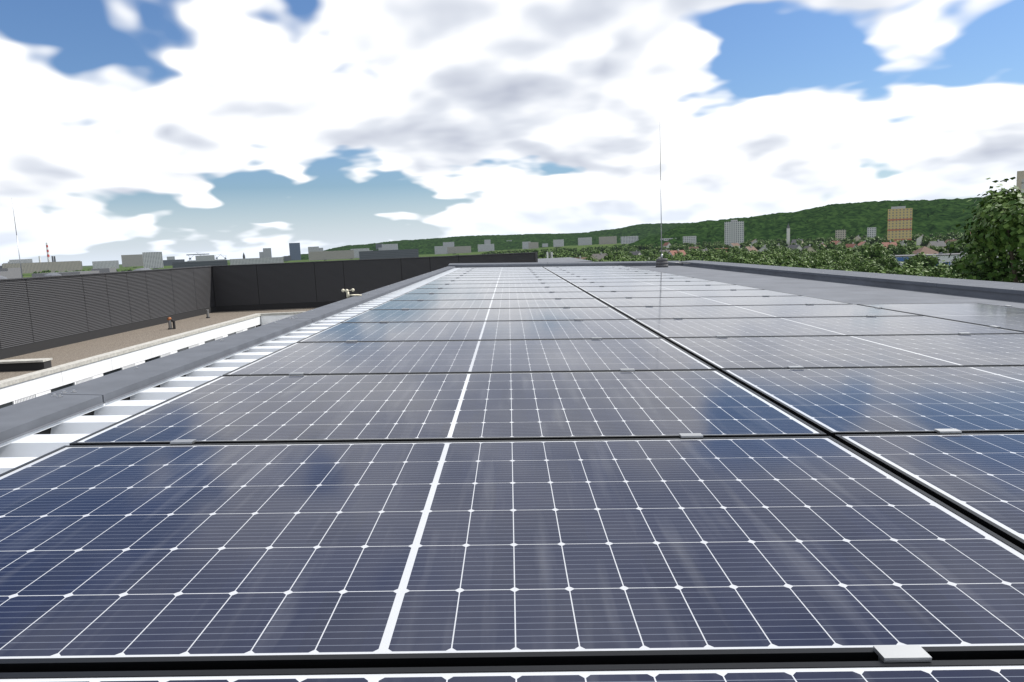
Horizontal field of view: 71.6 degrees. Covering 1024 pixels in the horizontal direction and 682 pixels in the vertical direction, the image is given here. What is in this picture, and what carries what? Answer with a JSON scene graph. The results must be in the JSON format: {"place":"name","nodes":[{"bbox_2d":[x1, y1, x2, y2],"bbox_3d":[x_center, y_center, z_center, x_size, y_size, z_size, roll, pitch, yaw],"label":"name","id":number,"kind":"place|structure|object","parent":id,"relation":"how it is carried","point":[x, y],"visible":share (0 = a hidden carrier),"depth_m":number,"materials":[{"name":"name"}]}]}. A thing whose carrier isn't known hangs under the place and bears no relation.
{"place":"outdoors","nodes":[
{"label":"outdoors","id":0,"kind":"place"},
{"bbox_2d":[172,260,227,267],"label":"warehouse","id":1,"kind":"structure","parent":0,"point":[197,264],"depth_m":1267.18,"materials":[{"name":"grey concrete"}]},
{"bbox_2d":[0,266,455,446],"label":"roof parapet","id":2,"kind":"structure","parent":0,"point":[43,414],"depth_m":3.25,"materials":[{"name":"metal"}]},
{"bbox_2d":[342,288,361,296],"bbox_3d":[-1.864,-0.565,8.307,0.230,0.101,0.148,-6,8,-27],"label":"anemometer","id":3,"kind":"object","parent":2,"relation":"on","point":[347,290],"visible":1,"depth_m":8.30,"materials":[{"name":"beige"}]},
{"bbox_2d":[0,268,460,473],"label":"metal roof","id":4,"kind":"structure","parent":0,"point":[19,452],"depth_m":3.04,"materials":[{"name":"metal"}]},
{"bbox_2d":[0,266,1023,678],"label":"pv frames","id":5,"kind":"structure","parent":4,"relation":"on","point":[340,664],"depth_m":0.92,"materials":[{"name":"metal"}]},
{"bbox_2d":[0,266,1023,681],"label":"solar panels","id":6,"kind":"object","parent":5,"relation":"in","point":[444,548],"visible":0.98,"depth_m":1.50,"materials":[{"name":"glass"}]},
{"bbox_2d":[170,266,1012,661],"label":"panel clamps","id":7,"kind":"object","parent":5,"relation":"on","point":[902,652],"visible":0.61,"depth_m":0.92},
{"bbox_2d":[52,271,432,396],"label":"roof coping bolts","id":8,"kind":"object","parent":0,"point":[64,391],"visible":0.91,"depth_m":2.83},
{"bbox_2d":[230,257,283,264],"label":"warehouse","id":9,"kind":"structure","parent":0,"point":[257,260],"depth_m":1583.35,"materials":[{"name":"grey concrete"}]},
{"bbox_2d":[0,257,592,278],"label":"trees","id":10,"kind":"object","parent":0,"point":[7,273],"depth_m":39.37,"materials":[{"name":"grey"}]},
{"bbox_2d":[12,202,22,277],"bbox_3d":[-17.039,-3.269,24.485,0.338,3.291,0.338,-2,8,0],"label":"lightning rod","id":11,"kind":"object","parent":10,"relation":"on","point":[17,244],"visible":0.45,"depth_m":24.48,"materials":[{"name":"metal"}]},
{"bbox_2d":[283,222,697,259],"bbox_3d":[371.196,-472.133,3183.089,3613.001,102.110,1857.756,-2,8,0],"label":"hill","id":12,"kind":"structure","parent":0,"point":[499,242],"depth_m":3027.44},
{"bbox_2d":[22,238,967,277],"bbox_3d":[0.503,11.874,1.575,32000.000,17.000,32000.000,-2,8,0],"label":"ground","id":13,"kind":"structure","parent":0,"point":[121,268],"depth_m":1904.29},
{"bbox_2d":[9,259,32,262],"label":"building","id":14,"kind":"structure","parent":13,"relation":"on","point":[22,261],"depth_m":2606.01,"materials":[{"name":"grey concrete"}]},
{"bbox_2d":[2,261,81,273],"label":"slab block","id":15,"kind":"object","parent":13,"relation":"on","point":[61,266],"visible":0.78,"depth_m":1826.52,"materials":[{"name":"grey concrete"}]},
{"bbox_2d":[38,243,55,261],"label":"power station stacks","id":16,"kind":"object","parent":13,"relation":"on","point":[48,256],"visible":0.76,"depth_m":2496.29,"materials":[{"name":"white"}]},
{"bbox_2d":[92,260,118,268],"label":"white slab block","id":17,"kind":"structure","parent":13,"relation":"on","point":[104,264],"depth_m":2153.01,"materials":[{"name":"grey concrete"}]},
{"bbox_2d":[121,254,143,266],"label":"city block","id":18,"kind":"structure","parent":13,"relation":"on","point":[132,260],"depth_m":2962.69,"materials":[{"name":"grey concrete"}]},
{"bbox_2d":[0,311,305,408],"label":"wing facade","id":19,"kind":"structure","parent":13,"relation":"on","point":[20,388],"depth_m":21.68,"materials":[{"name":"paint"}]},
{"bbox_2d":[0,358,52,371],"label":"skylight","id":20,"kind":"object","parent":19,"relation":"on","point":[24,364],"depth_m":18.79,"materials":[{"name":"black"}]},
{"bbox_2d":[0,308,314,380],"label":"flat roof","id":21,"kind":"structure","parent":19,"relation":"on","point":[61,355],"depth_m":25.43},
{"bbox_2d":[167,317,175,329],"bbox_3d":[-13.716,-0.717,28.534,0.296,0.495,0.213,-2,8,0],"label":"roof vent","id":22,"kind":"object","parent":19,"relation":"on","point":[170,319],"visible":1,"depth_m":28.50,"materials":[{"name":"black"}]},
{"bbox_2d":[0,252,537,359],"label":"parapet wall","id":23,"kind":"structure","parent":19,"relation":"on","point":[40,346],"depth_m":29.81,"materials":[{"name":"black"}]},
{"bbox_2d":[0,253,534,348],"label":"plant screen louvres","id":24,"kind":"object","parent":23,"relation":"on","point":[57,309],"visible":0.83,"depth_m":32.64,"materials":[{"name":"grey"}]},
{"bbox_2d":[142,252,163,267],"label":"building","id":25,"kind":"structure","parent":13,"relation":"on","point":[152,259],"depth_m":1768.32,"materials":[{"name":"grey concrete"}]},
{"bbox_2d":[163,259,184,265],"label":"city block","id":26,"kind":"structure","parent":13,"relation":"on","point":[167,262],"depth_m":2450.28,"materials":[{"name":"grey concrete"}]},
{"bbox_2d":[195,255,214,260],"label":"city block","id":27,"kind":"structure","parent":13,"relation":"on","point":[206,258],"depth_m":2292.71,"materials":[{"name":"grey concrete"}]},
{"bbox_2d":[186,253,225,260],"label":"harbour cranes","id":28,"kind":"object","parent":13,"relation":"on","point":[203,254],"visible":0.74,"depth_m":3180.60,"materials":[{"name":"grey metal"}]},
{"bbox_2d":[263,248,271,257],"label":"building","id":29,"kind":"structure","parent":13,"relation":"on","point":[266,252],"depth_m":2649.70,"materials":[{"name":"grey concrete"}]},
{"bbox_2d":[289,243,300,259],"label":"high-rise building","id":30,"kind":"structure","parent":13,"relation":"on","point":[295,251],"depth_m":2461.07,"materials":[{"name":"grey glass"}]},
{"bbox_2d":[308,246,318,254],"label":"city block","id":31,"kind":"structure","parent":13,"relation":"on","point":[313,249],"depth_m":2335.94,"materials":[{"name":"grey concrete"}]},
{"bbox_2d":[309,250,353,260],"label":"office block","id":32,"kind":"structure","parent":13,"relation":"on","point":[332,255],"depth_m":2110.02,"materials":[{"name":"grey concrete"}]},
{"bbox_2d":[350,248,368,257],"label":"city block","id":33,"kind":"structure","parent":13,"relation":"on","point":[356,253],"depth_m":2254.36,"materials":[{"name":"grey concrete"}]},
{"bbox_2d":[359,249,418,259],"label":"building","id":34,"kind":"structure","parent":13,"relation":"on","point":[402,253],"depth_m":1459.38,"materials":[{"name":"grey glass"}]},
{"bbox_2d":[382,244,397,249],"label":"building","id":35,"kind":"structure","parent":13,"relation":"on","point":[389,246],"depth_m":2652.36,"materials":[{"name":"grey concrete"}]},
{"bbox_2d":[434,246,447,253],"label":"town block","id":36,"kind":"structure","parent":13,"relation":"on","point":[440,249],"depth_m":2460.67,"materials":[{"name":"grey concrete"}]},
{"bbox_2d":[443,242,453,246],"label":"building","id":37,"kind":"structure","parent":13,"relation":"on","point":[449,244],"depth_m":2794.56,"materials":[{"name":"grey concrete"}]},
{"bbox_2d":[447,247,455,253],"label":"building","id":38,"kind":"structure","parent":13,"relation":"on","point":[451,250],"depth_m":2522.83,"materials":[{"name":"grey concrete"}]},
{"bbox_2d":[456,246,470,252],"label":"town block","id":39,"kind":"structure","parent":13,"relation":"on","point":[463,249],"depth_m":2367.92,"materials":[{"name":"grey concrete"}]},
{"bbox_2d":[478,244,494,251],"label":"town block","id":40,"kind":"structure","parent":13,"relation":"on","point":[485,247],"depth_m":2569.18,"materials":[{"name":"grey concrete"}]},
{"bbox_2d":[522,241,530,248],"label":"building","id":41,"kind":"structure","parent":13,"relation":"on","point":[525,245],"depth_m":2326.11,"materials":[{"name":"grey concrete"}]},
{"bbox_2d":[529,242,538,248],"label":"building","id":42,"kind":"structure","parent":13,"relation":"on","point":[533,245],"depth_m":2172.39,"materials":[{"name":"grey concrete"}]},
{"bbox_2d":[553,239,563,246],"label":"building","id":43,"kind":"structure","parent":13,"relation":"on","point":[558,243],"depth_m":2266.79,"materials":[{"name":"grey concrete"}]},
{"bbox_2d":[578,237,591,244],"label":"town block","id":44,"kind":"structure","parent":13,"relation":"on","point":[585,241],"depth_m":2061.92,"materials":[{"name":"grey concrete"}]},
{"bbox_2d":[589,252,607,260],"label":"house","id":45,"kind":"structure","parent":13,"relation":"on","point":[599,256],"depth_m":509.22,"materials":[{"name":"beige"}]},
{"bbox_2d":[599,236,616,244],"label":"town block","id":46,"kind":"structure","parent":13,"relation":"on","point":[608,240],"depth_m":1857.54,"materials":[{"name":"grey concrete"}]},
{"bbox_2d":[605,253,613,260],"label":"tree","id":47,"kind":"object","parent":13,"relation":"on","point":[607,257],"visible":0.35,"depth_m":382.35,"materials":[{"name":"green plant"}]},
{"bbox_2d":[623,258,647,260],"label":"tree","id":48,"kind":"object","parent":13,"relation":"on","point":[630,259],"visible":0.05,"depth_m":260.75,"materials":[{"name":"green plant"}]},
{"bbox_2d":[628,250,642,254],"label":"house","id":49,"kind":"structure","parent":13,"relation":"on","point":[636,252],"depth_m":623.86,"materials":[{"name":"grey"}]},
{"bbox_2d":[663,252,683,258],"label":"tree","id":50,"kind":"object","parent":13,"relation":"on","point":[666,255],"visible":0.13,"depth_m":381.66,"materials":[{"name":"green plant"}]},
{"bbox_2d":[667,249,685,255],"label":"house","id":51,"kind":"structure","parent":13,"relation":"on","point":[672,253],"depth_m":521.01,"materials":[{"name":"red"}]},
{"bbox_2d":[667,254,695,260],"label":"tree","id":52,"kind":"object","parent":13,"relation":"on","point":[676,258],"visible":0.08,"depth_m":235.32,"materials":[{"name":"green plant"}]},
{"bbox_2d":[683,236,695,243],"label":"town block","id":53,"kind":"structure","parent":13,"relation":"on","point":[689,239],"depth_m":1194.39,"materials":[{"name":"grey concrete"}]},
{"bbox_2d":[701,253,713,260],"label":"tree","id":54,"kind":"object","parent":13,"relation":"on","point":[707,256],"visible":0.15,"depth_m":316.51,"materials":[{"name":"green plant"}]},
{"bbox_2d":[720,251,730,258],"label":"tree","id":55,"kind":"object","parent":13,"relation":"on","point":[726,254],"visible":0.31,"depth_m":336.03,"materials":[{"name":"green plant"}]},
{"bbox_2d":[707,253,745,262],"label":"tree","id":56,"kind":"object","parent":13,"relation":"on","point":[734,259],"visible":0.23,"depth_m":215.52,"materials":[{"name":"green plant"}]},
{"bbox_2d":[724,220,743,244],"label":"grey apartment block","id":57,"kind":"structure","parent":13,"relation":"on","point":[733,231],"depth_m":1032.26,"materials":[{"name":"grey concrete"}]},
{"bbox_2d":[739,250,759,256],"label":"tree","id":58,"kind":"object","parent":13,"relation":"on","point":[744,254],"visible":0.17,"depth_m":346.52,"materials":[{"name":"green plant"}]},
{"bbox_2d":[743,245,757,250],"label":"house","id":59,"kind":"structure","parent":13,"relation":"on","point":[750,248],"depth_m":526.03,"materials":[{"name":"grey"}]},
{"bbox_2d":[745,253,763,263],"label":"tree","id":60,"kind":"object","parent":13,"relation":"on","point":[754,257],"visible":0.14,"depth_m":235.84,"materials":[{"name":"green plant"}]},
{"bbox_2d":[739,252,772,265],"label":"tree","id":61,"kind":"object","parent":13,"relation":"on","point":[753,261],"visible":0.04,"depth_m":161.41,"materials":[{"name":"green plant"}]},
{"bbox_2d":[758,250,770,258],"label":"tree","id":62,"kind":"object","parent":13,"relation":"on","point":[762,254],"visible":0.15,"depth_m":264.24,"materials":[{"name":"green plant"}]},
{"bbox_2d":[758,254,796,266],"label":"tree","id":63,"kind":"object","parent":13,"relation":"on","point":[785,262],"visible":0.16,"depth_m":179.14,"materials":[{"name":"green plant"}]},
{"bbox_2d":[769,251,786,265],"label":"tree","id":64,"kind":"object","parent":13,"relation":"on","point":[778,257],"visible":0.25,"depth_m":217.58,"materials":[{"name":"green plant"}]},
{"bbox_2d":[782,250,804,262],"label":"tree","id":65,"kind":"object","parent":13,"relation":"on","point":[787,255],"visible":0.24,"depth_m":234.63,"materials":[{"name":"green plant"}]},
{"bbox_2d":[787,243,801,250],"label":"house","id":66,"kind":"structure","parent":13,"relation":"on","point":[796,246],"depth_m":568.67,"materials":[{"name":"grey"}]},
{"bbox_2d":[785,257,814,267],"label":"tree","id":67,"kind":"object","parent":13,"relation":"on","point":[805,265],"visible":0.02,"depth_m":148.35,"materials":[{"name":"green plant"}]},
{"bbox_2d":[800,244,816,251],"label":"house","id":68,"kind":"structure","parent":13,"relation":"on","point":[809,247],"depth_m":471.73,"materials":[{"name":"beige"}]},
{"bbox_2d":[807,247,823,257],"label":"tree","id":69,"kind":"object","parent":13,"relation":"on","point":[812,252],"visible":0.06,"depth_m":328.60,"materials":[{"name":"green plant"}]},
{"bbox_2d":[809,250,833,263],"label":"tree","id":70,"kind":"object","parent":13,"relation":"on","point":[818,255],"visible":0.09,"depth_m":219.92,"materials":[{"name":"green plant"}]},
{"bbox_2d":[809,253,834,269],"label":"tree","id":71,"kind":"object","parent":13,"relation":"on","point":[822,260],"visible":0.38,"depth_m":179.33,"materials":[{"name":"green plant"}]},
{"bbox_2d":[815,261,845,270],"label":"tree","id":72,"kind":"object","parent":13,"relation":"on","point":[829,267],"visible":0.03,"depth_m":169.22,"materials":[{"name":"green plant"}]},
{"bbox_2d":[826,250,841,264],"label":"tree","id":73,"kind":"object","parent":13,"relation":"on","point":[833,255],"visible":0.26,"depth_m":260.82,"materials":[{"name":"green plant"}]},
{"bbox_2d":[835,230,845,239],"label":"town block","id":74,"kind":"structure","parent":13,"relation":"on","point":[840,234],"depth_m":1027.78,"materials":[{"name":"grey concrete"}]},
{"bbox_2d":[833,255,857,271],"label":"tree","id":75,"kind":"object","parent":13,"relation":"on","point":[846,266],"visible":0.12,"depth_m":190.74,"materials":[{"name":"green plant"}]},
{"bbox_2d":[843,253,861,269],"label":"tree","id":76,"kind":"object","parent":13,"relation":"on","point":[850,258],"visible":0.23,"depth_m":220.18,"materials":[{"name":"green plant"}]},
{"bbox_2d":[842,247,871,257],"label":"tree","id":77,"kind":"object","parent":13,"relation":"on","point":[850,250],"visible":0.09,"depth_m":282.43,"materials":[{"name":"green plant"}]},
{"bbox_2d":[851,252,880,271],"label":"tree","id":78,"kind":"object","parent":13,"relation":"on","point":[856,265],"visible":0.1,"depth_m":193.70,"materials":[{"name":"green plant"}]},
{"bbox_2d":[866,238,875,244],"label":"tree","id":79,"kind":"object","parent":13,"relation":"on","point":[871,241],"visible":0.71,"depth_m":757.51,"materials":[{"name":"green plant"}]},
{"bbox_2d":[861,253,880,266],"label":"tree","id":80,"kind":"object","parent":13,"relation":"on","point":[876,258],"visible":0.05,"depth_m":241.22,"materials":[{"name":"green plant"}]},
{"bbox_2d":[867,227,875,237],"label":"building","id":81,"kind":"structure","parent":13,"relation":"on","point":[871,232],"depth_m":1054.33,"materials":[{"name":"grey concrete"}]},
{"bbox_2d":[855,259,888,273],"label":"tree","id":82,"kind":"object","parent":13,"relation":"on","point":[866,265],"visible":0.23,"depth_m":162.32,"materials":[{"name":"green plant"}]},
{"bbox_2d":[861,243,885,263],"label":"tree","id":83,"kind":"object","parent":13,"relation":"on","point":[876,251],"visible":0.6,"depth_m":242.68,"materials":[{"name":"green plant"}]},
{"bbox_2d":[865,266,884,272],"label":"tree","id":84,"kind":"object","parent":13,"relation":"on","point":[876,270],"visible":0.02,"depth_m":113.80,"materials":[{"name":"green plant"}]},
{"bbox_2d":[878,254,899,271],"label":"tree","id":85,"kind":"object","parent":13,"relation":"on","point":[885,260],"visible":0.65,"depth_m":223.86,"materials":[{"name":"green plant"}]},
{"bbox_2d":[882,248,895,258],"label":"tree","id":86,"kind":"object","parent":13,"relation":"on","point":[890,252],"visible":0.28,"depth_m":284.87,"materials":[{"name":"green plant"}]},
{"bbox_2d":[881,241,896,247],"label":"house","id":87,"kind":"structure","parent":13,"relation":"on","point":[888,243],"depth_m":560.13,"materials":[{"name":"beige"}]},
{"bbox_2d":[889,246,897,254],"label":"tree","id":88,"kind":"object","parent":13,"relation":"on","point":[893,248],"visible":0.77,"depth_m":448.71,"materials":[{"name":"green plant"}]},
{"bbox_2d":[872,262,923,275],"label":"tree","id":89,"kind":"object","parent":13,"relation":"on","point":[899,271],"visible":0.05,"depth_m":89.27,"materials":[{"name":"green plant"}]},
{"bbox_2d":[887,206,912,241],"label":"yellow apartment block","id":90,"kind":"structure","parent":13,"relation":"on","point":[899,223],"depth_m":775.66,"materials":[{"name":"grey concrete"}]},
{"bbox_2d":[894,244,911,254],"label":"tree","id":91,"kind":"object","parent":13,"relation":"on","point":[904,249],"visible":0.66,"depth_m":405.38,"materials":[{"name":"green plant"}]},
{"bbox_2d":[916,235,922,244],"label":"house","id":92,"kind":"structure","parent":13,"relation":"on","point":[919,240],"depth_m":856.55,"materials":[{"name":"grey"}]},
{"bbox_2d":[903,252,939,269],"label":"tree","id":93,"kind":"object","parent":13,"relation":"on","point":[920,258],"visible":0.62,"depth_m":241.33,"materials":[{"name":"green plant"}]},
{"bbox_2d":[892,262,953,277],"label":"tree","id":94,"kind":"object","parent":13,"relation":"on","point":[936,273],"visible":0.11,"depth_m":123.58,"materials":[{"name":"green plant"}]},
{"bbox_2d":[913,246,937,254],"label":"house","id":95,"kind":"structure","parent":13,"relation":"on","point":[925,250],"depth_m":388.20,"materials":[{"name":"beige"}]},
{"bbox_2d":[915,260,951,271],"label":"tree","id":96,"kind":"object","parent":13,"relation":"on","point":[943,264],"visible":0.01,"depth_m":151.20,"materials":[{"name":"green plant"}]},
{"bbox_2d":[926,240,946,249],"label":"house","id":97,"kind":"structure","parent":13,"relation":"on","point":[938,243],"depth_m":526.68,"materials":[{"name":"beige"}]},
{"bbox_2d":[895,252,1008,265],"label":"school","id":98,"kind":"object","parent":13,"relation":"on","point":[939,255],"visible":0.03,"depth_m":333.80,"materials":[{"name":"white"}]},
{"bbox_2d":[949,244,964,252],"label":"tree","id":99,"kind":"object","parent":13,"relation":"on","point":[956,249],"visible":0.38,"depth_m":402.59,"materials":[{"name":"green plant"}]},
{"bbox_2d":[957,249,994,278],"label":"tree","id":100,"kind":"object","parent":13,"relation":"on","point":[968,260],"visible":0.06,"depth_m":149.15,"materials":[{"name":"green plant"}]},
{"bbox_2d":[932,177,1023,282],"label":"tall lime tree","id":101,"kind":"object","parent":13,"relation":"on","point":[999,228],"visible":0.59,"depth_m":45.01,"materials":[{"name":"green plant"}]},
{"bbox_2d":[0,0,1023,265],"label":"sky","id":102,"kind":"structure","parent":0,"point":[177,128],"materials":[{"name":"white"}]},
{"bbox_2d":[787,223,789,245],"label":"high-rise tower","id":103,"kind":"structure","parent":0,"point":[788,234],"depth_m":921.49,"materials":[{"name":"grey"}]},
{"bbox_2d":[616,197,986,248],"bbox_3d":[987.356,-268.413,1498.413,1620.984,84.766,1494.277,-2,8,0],"label":"hill","id":104,"kind":"structure","parent":0,"point":[943,216],"depth_m":1302.61,"materials":[{"name":"plant"}]},
{"bbox_2d":[621,236,637,243],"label":"town block","id":105,"kind":"structure","parent":104,"relation":"on","point":[627,239],"depth_m":1654.32,"materials":[{"name":"grey concrete"}]},
{"bbox_2d":[626,266,1023,307],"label":"flat roof surface","id":106,"kind":"object","parent":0,"point":[847,293],"visible":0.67,"depth_m":9.54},
{"bbox_2d":[1016,171,1023,281],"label":"apartment house","id":107,"kind":"structure","parent":0,"point":[1020,180],"depth_m":58.76,"materials":[{"name":"beige concrete"}]},
{"bbox_3d":[2.336,9.292,10.462,7.530,19.626,25.590,-2,8,0],"label":"wing body","id":108,"kind":"object","parent":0,"visible":0},
{"bbox_2d":[448,260,1023,301],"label":"roof parapet","id":109,"kind":"structure","parent":108,"relation":"on","point":[984,289],"depth_m":10.83,"materials":[{"name":"metal"}]},
{"bbox_2d":[656,150,689,266],"bbox_3d":[4.472,-4.228,19.967,1.092,4.250,0.350,-7,9,-29],"label":"lightning mast","id":110,"kind":"object","parent":109,"relation":"on","point":[661,262],"visible":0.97,"depth_m":19.91,"materials":[{"name":"metal"}]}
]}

